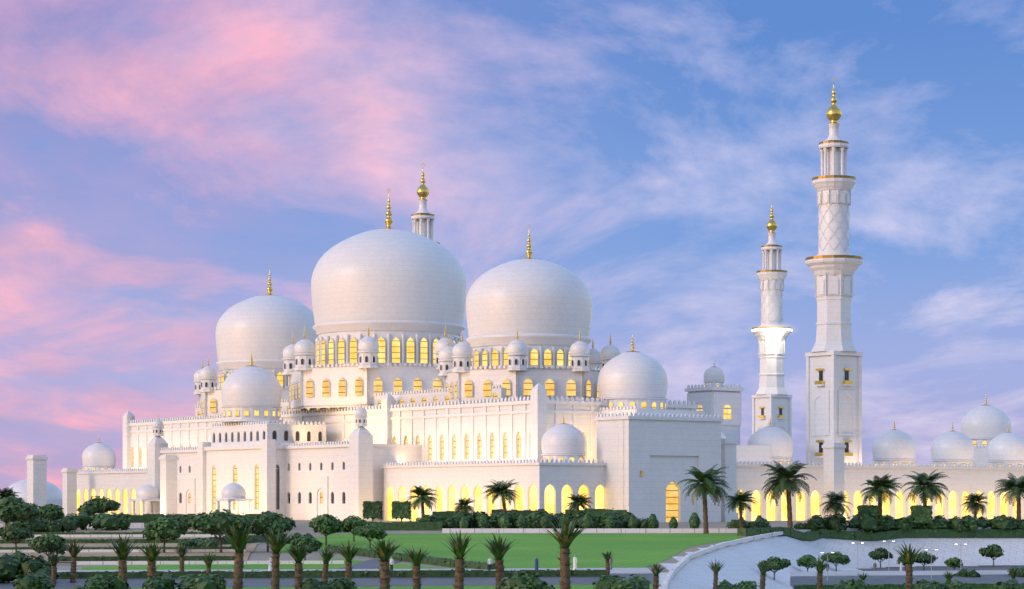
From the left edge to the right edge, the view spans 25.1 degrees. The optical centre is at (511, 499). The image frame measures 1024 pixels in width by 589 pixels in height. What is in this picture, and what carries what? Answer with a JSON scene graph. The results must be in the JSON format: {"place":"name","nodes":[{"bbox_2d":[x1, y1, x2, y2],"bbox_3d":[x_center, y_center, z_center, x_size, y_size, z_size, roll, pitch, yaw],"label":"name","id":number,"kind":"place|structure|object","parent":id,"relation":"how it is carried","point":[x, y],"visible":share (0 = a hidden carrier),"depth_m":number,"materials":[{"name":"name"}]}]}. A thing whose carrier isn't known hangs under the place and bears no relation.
{"place":"outdoors","nodes":[
{"label":"outdoors","id":0,"kind":"place"},
{"bbox_2d":[0,552,249,561],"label":"terrace","id":1,"kind":"structure","parent":0,"point":[245,557],"depth_m":321.47,"materials":[{"name":"stone"}]},
{"bbox_2d":[0,521,34,551],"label":"tree","id":2,"kind":"object","parent":1,"relation":"on","point":[15,531],"visible":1,"depth_m":326.99,"materials":[{"name":"green plant"}]},
{"bbox_2d":[50,555,234,560],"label":"wall","id":3,"kind":"structure","parent":1,"relation":"on","point":[145,558],"depth_m":301.46,"materials":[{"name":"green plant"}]},
{"bbox_2d":[142,517,187,552],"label":"tree","id":4,"kind":"object","parent":1,"relation":"on","point":[161,528],"visible":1,"depth_m":326.63,"materials":[{"name":"green plant"}]},
{"bbox_2d":[187,509,250,552],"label":"tree","id":5,"kind":"object","parent":1,"relation":"on","point":[213,522],"visible":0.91,"depth_m":326.42,"materials":[{"name":"green plant"}]},
{"bbox_2d":[0,544,256,551],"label":"terrace","id":6,"kind":"structure","parent":0,"point":[250,547],"depth_m":355.13,"materials":[{"name":"concrete"}]},
{"bbox_2d":[0,546,245,549],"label":"wall","id":7,"kind":"structure","parent":6,"relation":"on","point":[29,548],"depth_m":333.27,"materials":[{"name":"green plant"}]},
{"bbox_2d":[0,537,259,543],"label":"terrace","id":8,"kind":"structure","parent":0,"point":[69,538],"depth_m":386.66,"materials":[{"name":"concrete"}]},
{"bbox_2d":[0,495,41,523],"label":"tree","id":9,"kind":"object","parent":8,"relation":"on","point":[13,508],"visible":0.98,"depth_m":377.91,"materials":[{"name":"green plant"}]},
{"bbox_2d":[0,538,255,543],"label":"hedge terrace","id":10,"kind":"structure","parent":8,"relation":"on","point":[101,540],"depth_m":365.14,"materials":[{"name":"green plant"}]},
{"bbox_2d":[60,530,201,531],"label":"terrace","id":11,"kind":"structure","parent":0,"point":[119,531],"depth_m":424.21,"materials":[{"name":"concrete"}]},
{"bbox_2d":[38,504,64,521],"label":"tree","id":12,"kind":"object","parent":11,"relation":"on","point":[52,512],"visible":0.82,"depth_m":420.94,"materials":[{"name":"green plant"}]},
{"bbox_2d":[67,511,130,530],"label":"shrub","id":13,"kind":"object","parent":11,"relation":"on","point":[112,522],"visible":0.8,"depth_m":432.29,"materials":[{"name":"green plant"}]},
{"bbox_2d":[32,531,251,534],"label":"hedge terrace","id":14,"kind":"structure","parent":11,"relation":"on","point":[71,533],"depth_m":399.50,"materials":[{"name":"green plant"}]},
{"bbox_2d":[82,559,447,569],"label":"lawn","id":15,"kind":"structure","parent":0,"point":[230,566],"depth_m":287.54,"materials":[{"name":"plant"}]},
{"bbox_2d":[289,535,322,560],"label":"tree","id":16,"kind":"object","parent":15,"relation":"on","point":[311,543],"visible":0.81,"depth_m":296.27,"materials":[{"name":"green plant"}]},
{"bbox_2d":[279,537,325,552],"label":"lawn","id":17,"kind":"structure","parent":0,"point":[321,539],"depth_m":356.71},
{"bbox_2d":[309,514,342,544],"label":"tree","id":18,"kind":"object","parent":17,"relation":"on","point":[325,525],"visible":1,"depth_m":357.39,"materials":[{"name":"green plant"}]},
{"bbox_2d":[0,559,653,588],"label":"hedge","id":19,"kind":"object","parent":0,"point":[290,582],"depth_m":252.39,"materials":[{"name":"plant"}]},
{"bbox_2d":[57,568,652,573],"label":"pavement","id":20,"kind":"structure","parent":0,"point":[630,571],"depth_m":275.46,"materials":[{"name":"concrete"}]},
{"bbox_2d":[0,501,1023,588],"bbox_3d":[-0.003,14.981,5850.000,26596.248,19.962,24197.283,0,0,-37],"label":"ground","id":21,"kind":"structure","parent":0,"point":[740,561],"depth_m":404.89,"materials":[{"name":"concrete"}]},
{"bbox_2d":[0,553,58,582],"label":"shrub","id":22,"kind":"object","parent":21,"relation":"on","point":[12,567],"visible":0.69,"depth_m":248.42,"materials":[{"name":"green plant"}]},
{"bbox_2d":[8,479,61,507],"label":"dome","id":23,"kind":"structure","parent":21,"relation":"on","point":[54,494],"depth_m":694.32,"materials":[{"name":"white stone"}]},
{"bbox_2d":[28,533,68,562],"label":"tree","id":24,"kind":"object","parent":21,"relation":"on","point":[48,543],"visible":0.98,"depth_m":291.65,"materials":[{"name":"green plant"}]},
{"bbox_2d":[21,515,79,531],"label":"shrub","id":25,"kind":"object","parent":21,"relation":"on","point":[67,523],"visible":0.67,"depth_m":411.90,"materials":[{"name":"green plant"}]},
{"bbox_2d":[62,537,86,582],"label":"young palm","id":26,"kind":"object","parent":21,"relation":"on","point":[74,550],"visible":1,"depth_m":250.20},
{"bbox_2d":[76,496,120,515],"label":"tree","id":27,"kind":"object","parent":21,"relation":"on","point":[96,504],"visible":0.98,"depth_m":450.23,"materials":[{"name":"green plant"}]},
{"bbox_2d":[90,513,282,526],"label":"hedge","id":28,"kind":"object","parent":21,"relation":"on","point":[144,518],"visible":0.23,"depth_m":457.07,"materials":[{"name":"green plant"}]},
{"bbox_2d":[248,511,295,551],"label":"tree","id":29,"kind":"object","parent":21,"relation":"on","point":[262,522],"visible":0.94,"depth_m":332.55,"materials":[{"name":"green plant"}]},
{"bbox_2d":[57,569,606,578],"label":"hedge","id":30,"kind":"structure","parent":21,"relation":"on","point":[317,573],"depth_m":260.56,"materials":[{"name":"green plant"}]},
{"bbox_2d":[0,523,736,564],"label":"terrace walls","id":31,"kind":"structure","parent":21,"relation":"on","point":[586,530],"depth_m":406.52,"materials":[{"name":"stone"}]},
{"bbox_2d":[362,501,382,521],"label":"box tree","id":32,"kind":"object","parent":21,"relation":"on","point":[372,510],"visible":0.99,"depth_m":440.46,"materials":[{"name":"green plant"}]},
{"bbox_2d":[129,584,652,588],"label":"lawn strip","id":33,"kind":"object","parent":21,"relation":"on","point":[480,587],"depth_m":240.84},
{"bbox_2d":[13,569,54,588],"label":"bush","id":34,"kind":"object","parent":33,"relation":"on","point":[40,579],"visible":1,"depth_m":223.60,"materials":[{"name":"green plant"}]},
{"bbox_2d":[72,574,130,588],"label":"bush","id":35,"kind":"object","parent":33,"relation":"on","point":[96,581],"visible":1,"depth_m":221.77,"materials":[{"name":"green plant"}]},
{"bbox_2d":[103,534,140,583],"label":"young palm","id":36,"kind":"object","parent":33,"relation":"on","point":[122,551],"visible":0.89,"depth_m":228.86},
{"bbox_2d":[135,540,167,579],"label":"young palm","id":37,"kind":"object","parent":33,"relation":"on","point":[151,553],"visible":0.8,"depth_m":234.43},
{"bbox_2d":[142,572,226,588],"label":"bush","id":38,"kind":"object","parent":33,"relation":"on","point":[165,580],"visible":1,"depth_m":220.63,"materials":[{"name":"green plant"}]},
{"bbox_2d":[219,521,253,588],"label":"young palm","id":39,"kind":"object","parent":33,"relation":"on","point":[238,542],"visible":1,"depth_m":228.73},
{"bbox_2d":[258,528,292,588],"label":"young palm","id":40,"kind":"object","parent":33,"relation":"on","point":[277,545],"visible":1,"depth_m":234.47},
{"bbox_2d":[282,544,310,588],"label":"young palm","id":41,"kind":"object","parent":33,"relation":"on","point":[298,556],"visible":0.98,"depth_m":234.49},
{"bbox_2d":[299,576,357,588],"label":"bush","id":42,"kind":"object","parent":33,"relation":"on","point":[310,582],"visible":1,"depth_m":221.58,"materials":[{"name":"green plant"}]},
{"bbox_2d":[332,540,361,578],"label":"young palm","id":43,"kind":"object","parent":33,"relation":"on","point":[348,554],"visible":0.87,"depth_m":234.53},
{"bbox_2d":[367,537,404,588],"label":"young palm","id":44,"kind":"object","parent":33,"relation":"on","point":[385,552],"visible":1,"depth_m":226.04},
{"bbox_2d":[402,545,429,588],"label":"young palm","id":45,"kind":"object","parent":33,"relation":"on","point":[417,557],"visible":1,"depth_m":231.58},
{"bbox_2d":[438,531,477,588],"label":"young palm","id":46,"kind":"object","parent":33,"relation":"on","point":[459,545],"visible":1,"depth_m":226.06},
{"bbox_2d":[483,533,513,588],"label":"young palm","id":47,"kind":"object","parent":33,"relation":"on","point":[499,549],"visible":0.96,"depth_m":228.97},
{"bbox_2d":[497,571,555,588],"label":"bush","id":48,"kind":"object","parent":33,"relation":"on","point":[517,580],"visible":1,"depth_m":217.70,"materials":[{"name":"green plant"}]},
{"bbox_2d":[544,512,589,588],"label":"young palm","id":49,"kind":"object","parent":33,"relation":"on","point":[567,536],"visible":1,"depth_m":226.23,"materials":[{"name":"plant"}]},
{"bbox_2d":[592,574,650,588],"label":"bush","id":50,"kind":"object","parent":33,"relation":"on","point":[607,581],"visible":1,"depth_m":220.28,"materials":[{"name":"green plant"}]},
{"bbox_2d":[391,501,411,521],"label":"box tree","id":51,"kind":"object","parent":21,"relation":"on","point":[401,510],"visible":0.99,"depth_m":440.46,"materials":[{"name":"green plant"}]},
{"bbox_2d":[368,520,443,530],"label":"hedge","id":52,"kind":"object","parent":21,"relation":"on","point":[415,526],"visible":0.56,"depth_m":431.24,"materials":[{"name":"green plant"}]},
{"bbox_2d":[407,486,437,517],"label":"date palm","id":53,"kind":"object","parent":21,"relation":"on","point":[422,497],"visible":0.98,"depth_m":463.28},
{"bbox_2d":[77,362,771,521],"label":"prayer hall","id":54,"kind":"structure","parent":21,"relation":"on","point":[451,438],"depth_m":537.72,"materials":[{"name":"white stone"}]},
{"bbox_2d":[82,439,115,469],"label":"dome","id":55,"kind":"structure","parent":54,"relation":"on","point":[99,455],"depth_m":666.25,"materials":[{"name":"white stone"}]},
{"bbox_2d":[199,355,217,391],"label":"turret","id":56,"kind":"object","parent":54,"relation":"on","point":[208,378],"visible":1,"depth_m":627.40,"materials":[{"name":"white stone"}]},
{"bbox_2d":[221,350,281,422],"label":"dome","id":57,"kind":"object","parent":54,"relation":"on","point":[251,392],"visible":0.98,"depth_m":572.77,"materials":[{"name":"white stone"}]},
{"bbox_2d":[216,266,317,388],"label":"dome","id":58,"kind":"structure","parent":54,"relation":"on","point":[264,328],"depth_m":628.36,"materials":[{"name":"white stone"}]},
{"bbox_2d":[282,334,294,374],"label":"turret","id":59,"kind":"object","parent":54,"relation":"on","point":[288,358],"visible":0.65,"depth_m":594.26,"materials":[{"name":"white stone"}]},
{"bbox_2d":[294,327,315,370],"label":"turret","id":60,"kind":"object","parent":54,"relation":"on","point":[304,351],"visible":1,"depth_m":575.48,"materials":[{"name":"white stone"}]},
{"bbox_2d":[357,322,379,368],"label":"turret","id":61,"kind":"object","parent":54,"relation":"on","point":[368,348],"visible":1,"depth_m":565.55,"materials":[{"name":"white stone"}]},
{"bbox_2d":[311,189,465,366],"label":"dome","id":62,"kind":"structure","parent":54,"relation":"on","point":[402,292],"depth_m":576.53,"materials":[{"name":"white stone"}]},
{"bbox_2d":[438,334,453,376],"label":"turret","id":63,"kind":"object","parent":54,"relation":"on","point":[446,360],"visible":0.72,"depth_m":545.51,"materials":[{"name":"white stone"}]},
{"bbox_2d":[452,331,472,372],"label":"turret","id":64,"kind":"object","parent":54,"relation":"on","point":[462,356],"visible":1,"depth_m":531.14,"materials":[{"name":"white stone"}]},
{"bbox_2d":[507,328,527,370],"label":"turret","id":65,"kind":"object","parent":54,"relation":"on","point":[517,349],"visible":1,"depth_m":523.57,"materials":[{"name":"white stone"}]},
{"bbox_2d":[466,225,591,368],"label":"dome","id":66,"kind":"structure","parent":54,"relation":"on","point":[544,307],"depth_m":532.46,"materials":[{"name":"white stone"}]},
{"bbox_2d":[541,415,585,462],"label":"dome","id":67,"kind":"structure","parent":54,"relation":"on","point":[563,441],"depth_m":497.54,"materials":[{"name":"white stone"}]},
{"bbox_2d":[569,331,590,371],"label":"turret","id":68,"kind":"object","parent":54,"relation":"on","point":[579,355],"visible":1,"depth_m":527.18,"materials":[{"name":"white stone"}]},
{"bbox_2d":[598,335,667,409],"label":"dome","id":69,"kind":"structure","parent":54,"relation":"on","point":[638,379],"depth_m":518.38,"materials":[{"name":"white stone"}]},
{"bbox_2d":[704,362,724,386],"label":"dome tower","id":70,"kind":"structure","parent":54,"relation":"on","point":[713,375],"depth_m":560.16,"materials":[{"name":"white stone"}]},
{"bbox_2d":[411,163,439,243],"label":"minaret","id":71,"kind":"object","parent":21,"relation":"on","point":[422,218],"visible":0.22,"depth_m":704.22,"materials":[{"name":"white stone"}]},
{"bbox_2d":[416,512,471,527],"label":"shrub","id":72,"kind":"object","parent":21,"relation":"on","point":[451,522],"visible":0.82,"depth_m":435.20,"materials":[{"name":"green plant"}]},
{"bbox_2d":[481,479,519,512],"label":"date palm","id":73,"kind":"object","parent":21,"relation":"on","point":[502,490],"visible":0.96,"depth_m":457.23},
{"bbox_2d":[531,510,592,527],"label":"shrub","id":74,"kind":"object","parent":21,"relation":"on","point":[536,520],"visible":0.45,"depth_m":434.87,"materials":[{"name":"green plant"}]},
{"bbox_2d":[565,493,592,514],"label":"date palm","id":75,"kind":"object","parent":21,"relation":"on","point":[576,504],"visible":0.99,"depth_m":436.81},
{"bbox_2d":[724,490,757,527],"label":"date palm","id":76,"kind":"object","parent":21,"relation":"on","point":[738,500],"visible":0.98,"depth_m":417.60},
{"bbox_2d":[726,518,770,527],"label":"shrub","id":77,"kind":"object","parent":21,"relation":"on","point":[759,523],"visible":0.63,"depth_m":421.14,"materials":[{"name":"green plant"}]},
{"bbox_2d":[752,200,791,459],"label":"minaret","id":78,"kind":"object","parent":21,"relation":"on","point":[772,399],"visible":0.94,"depth_m":789.55,"materials":[{"name":"white stone"}]},
{"bbox_2d":[761,460,816,529],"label":"date palm","id":79,"kind":"object","parent":21,"relation":"on","point":[781,481],"visible":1,"depth_m":415.47,"materials":[{"name":"plant"}]},
{"bbox_2d":[793,514,846,531],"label":"shrub","id":80,"kind":"object","parent":21,"relation":"on","point":[815,522],"visible":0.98,"depth_m":420.57,"materials":[{"name":"green plant"}]},
{"bbox_2d":[661,527,990,588],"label":"bank coping","id":81,"kind":"object","parent":21,"relation":"on","point":[675,568],"visible":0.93,"depth_m":333.16,"materials":[{"name":"stone"}]},
{"bbox_2d":[805,78,862,465],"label":"minaret","id":82,"kind":"object","parent":21,"relation":"on","point":[833,385],"visible":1,"depth_m":559.66,"materials":[{"name":"white stone"}]},
{"bbox_2d":[819,491,851,517],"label":"date palm","id":83,"kind":"object","parent":21,"relation":"on","point":[836,506],"visible":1,"depth_m":422.63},
{"bbox_2d":[823,513,884,533],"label":"shrub","id":84,"kind":"object","parent":21,"relation":"on","point":[867,523],"visible":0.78,"depth_m":423.80,"materials":[{"name":"green plant"}]},
{"bbox_2d":[737,526,1023,540],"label":"hedge","id":85,"kind":"object","parent":21,"relation":"on","point":[812,535],"visible":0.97,"depth_m":424.39,"materials":[{"name":"green plant"}]},
{"bbox_2d":[859,473,901,514],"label":"date palm","id":86,"kind":"object","parent":21,"relation":"on","point":[883,485],"visible":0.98,"depth_m":431.36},
{"bbox_2d":[874,513,925,531],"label":"shrub","id":87,"kind":"object","parent":21,"relation":"on","point":[887,522],"visible":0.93,"depth_m":426.67,"materials":[{"name":"green plant"}]},
{"bbox_2d":[910,505,932,523],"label":"trimmed hedge","id":88,"kind":"object","parent":21,"relation":"on","point":[922,514],"visible":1,"depth_m":428.04,"materials":[{"name":"green plant"}]},
{"bbox_2d":[901,470,949,505],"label":"date palm","id":89,"kind":"object","parent":21,"relation":"on","point":[925,487],"visible":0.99,"depth_m":430.15,"materials":[{"name":"plant"}]},
{"bbox_2d":[920,515,969,532],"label":"shrub","id":90,"kind":"object","parent":21,"relation":"on","point":[954,523],"visible":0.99,"depth_m":429.40,"materials":[{"name":"green plant"}]},
{"bbox_2d":[962,493,989,517],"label":"date palm","id":91,"kind":"object","parent":21,"relation":"on","point":[972,501],"visible":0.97,"depth_m":441.87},
{"bbox_2d":[961,515,1014,531],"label":"shrub","id":92,"kind":"object","parent":21,"relation":"on","point":[1000,522],"visible":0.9,"depth_m":432.12,"materials":[{"name":"green plant"}]},
{"bbox_2d":[992,472,1023,523],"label":"date palm","id":93,"kind":"object","parent":21,"relation":"on","point":[1016,486],"visible":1,"depth_m":435.36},
{"bbox_2d":[0,0,1023,492],"label":"sky","id":94,"kind":"structure","parent":0,"point":[157,157],"materials":[{"name":"blue"}]},
{"bbox_2d":[326,534,740,567],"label":"lawn","id":95,"kind":"structure","parent":0,"point":[628,550],"depth_m":352.67,"materials":[{"name":"plant"}]},
{"bbox_2d":[351,523,387,547],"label":"tree","id":96,"kind":"object","parent":95,"relation":"on","point":[372,531],"visible":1,"depth_m":344.95,"materials":[{"name":"green plant"}]},
{"bbox_2d":[325,545,495,569],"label":"lawn hedge","id":97,"kind":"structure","parent":95,"relation":"on","point":[436,561],"depth_m":293.78,"materials":[{"name":"green plant"}]},
{"bbox_2d":[675,464,731,533],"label":"date palm","id":98,"kind":"object","parent":95,"relation":"on","point":[706,486],"visible":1,"depth_m":412.08,"materials":[{"name":"plant"}]},
{"bbox_2d":[295,524,848,524],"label":"podium apron","id":99,"kind":"object","parent":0,"point":[659,524],"depth_m":470.21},
{"bbox_2d":[130,484,159,514],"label":"domed pavilion","id":100,"kind":"structure","parent":99,"relation":"on","point":[147,492],"depth_m":607.89,"materials":[{"name":"white stone"}]},
{"bbox_2d":[214,483,252,513],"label":"domed pavilion","id":101,"kind":"structure","parent":99,"relation":"on","point":[230,492],"depth_m":546.02,"materials":[{"name":"white stone"}]},
{"bbox_2d":[25,438,845,521],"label":"pylons","id":102,"kind":"object","parent":99,"relation":"on","point":[37,473],"visible":0.73,"depth_m":583.33,"materials":[{"name":"white stone"}]},
{"bbox_2d":[737,444,1023,520],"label":"arcade","id":103,"kind":"object","parent":99,"relation":"on","point":[980,476],"visible":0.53,"depth_m":558.01,"materials":[{"name":"white stone"}]},
{"bbox_2d":[747,418,792,464],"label":"dome","id":104,"kind":"structure","parent":103,"relation":"on","point":[779,441],"depth_m":554.09,"materials":[{"name":"white stone"}]},
{"bbox_2d":[872,420,916,465],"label":"dome","id":105,"kind":"structure","parent":103,"relation":"on","point":[894,445],"depth_m":579.77,"materials":[{"name":"white stone"}]},
{"bbox_2d":[931,423,974,466],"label":"dome","id":106,"kind":"structure","parent":103,"relation":"on","point":[952,446],"depth_m":592.60,"materials":[{"name":"white stone"}]},
{"bbox_2d":[961,397,1010,447],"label":"dome","id":107,"kind":"structure","parent":103,"relation":"on","point":[984,424],"depth_m":627.17,"materials":[{"name":"white stone"}]},
{"bbox_2d":[987,424,1023,467],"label":"dome","id":108,"kind":"structure","parent":103,"relation":"on","point":[1005,448],"depth_m":605.28,"materials":[{"name":"white stone"}]},
{"bbox_2d":[791,570,1008,576],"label":"wall","id":109,"kind":"structure","parent":0,"point":[884,573],"depth_m":369.32,"materials":[{"name":"concrete"}]},
{"bbox_2d":[791,575,1023,587],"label":"road","id":110,"kind":"structure","parent":0,"point":[875,580],"depth_m":356.79,"materials":[{"name":"asphalt"}]},
{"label":"low lawn","id":111,"kind":"structure","parent":0,"visible":0},
{"bbox_2d":[794,582,1023,588],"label":"hedge","id":112,"kind":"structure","parent":111,"relation":"on","point":[902,586],"depth_m":340.17,"materials":[{"name":"green plant"}]},
{"bbox_2d":[894,542,923,588],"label":"young palm","id":113,"kind":"object","parent":111,"relation":"on","point":[909,556],"visible":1,"depth_m":328.25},
{"bbox_2d":[912,579,971,588],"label":"bush","id":114,"kind":"object","parent":111,"relation":"on","point":[933,584],"visible":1,"depth_m":318.31,"materials":[{"name":"green plant"}]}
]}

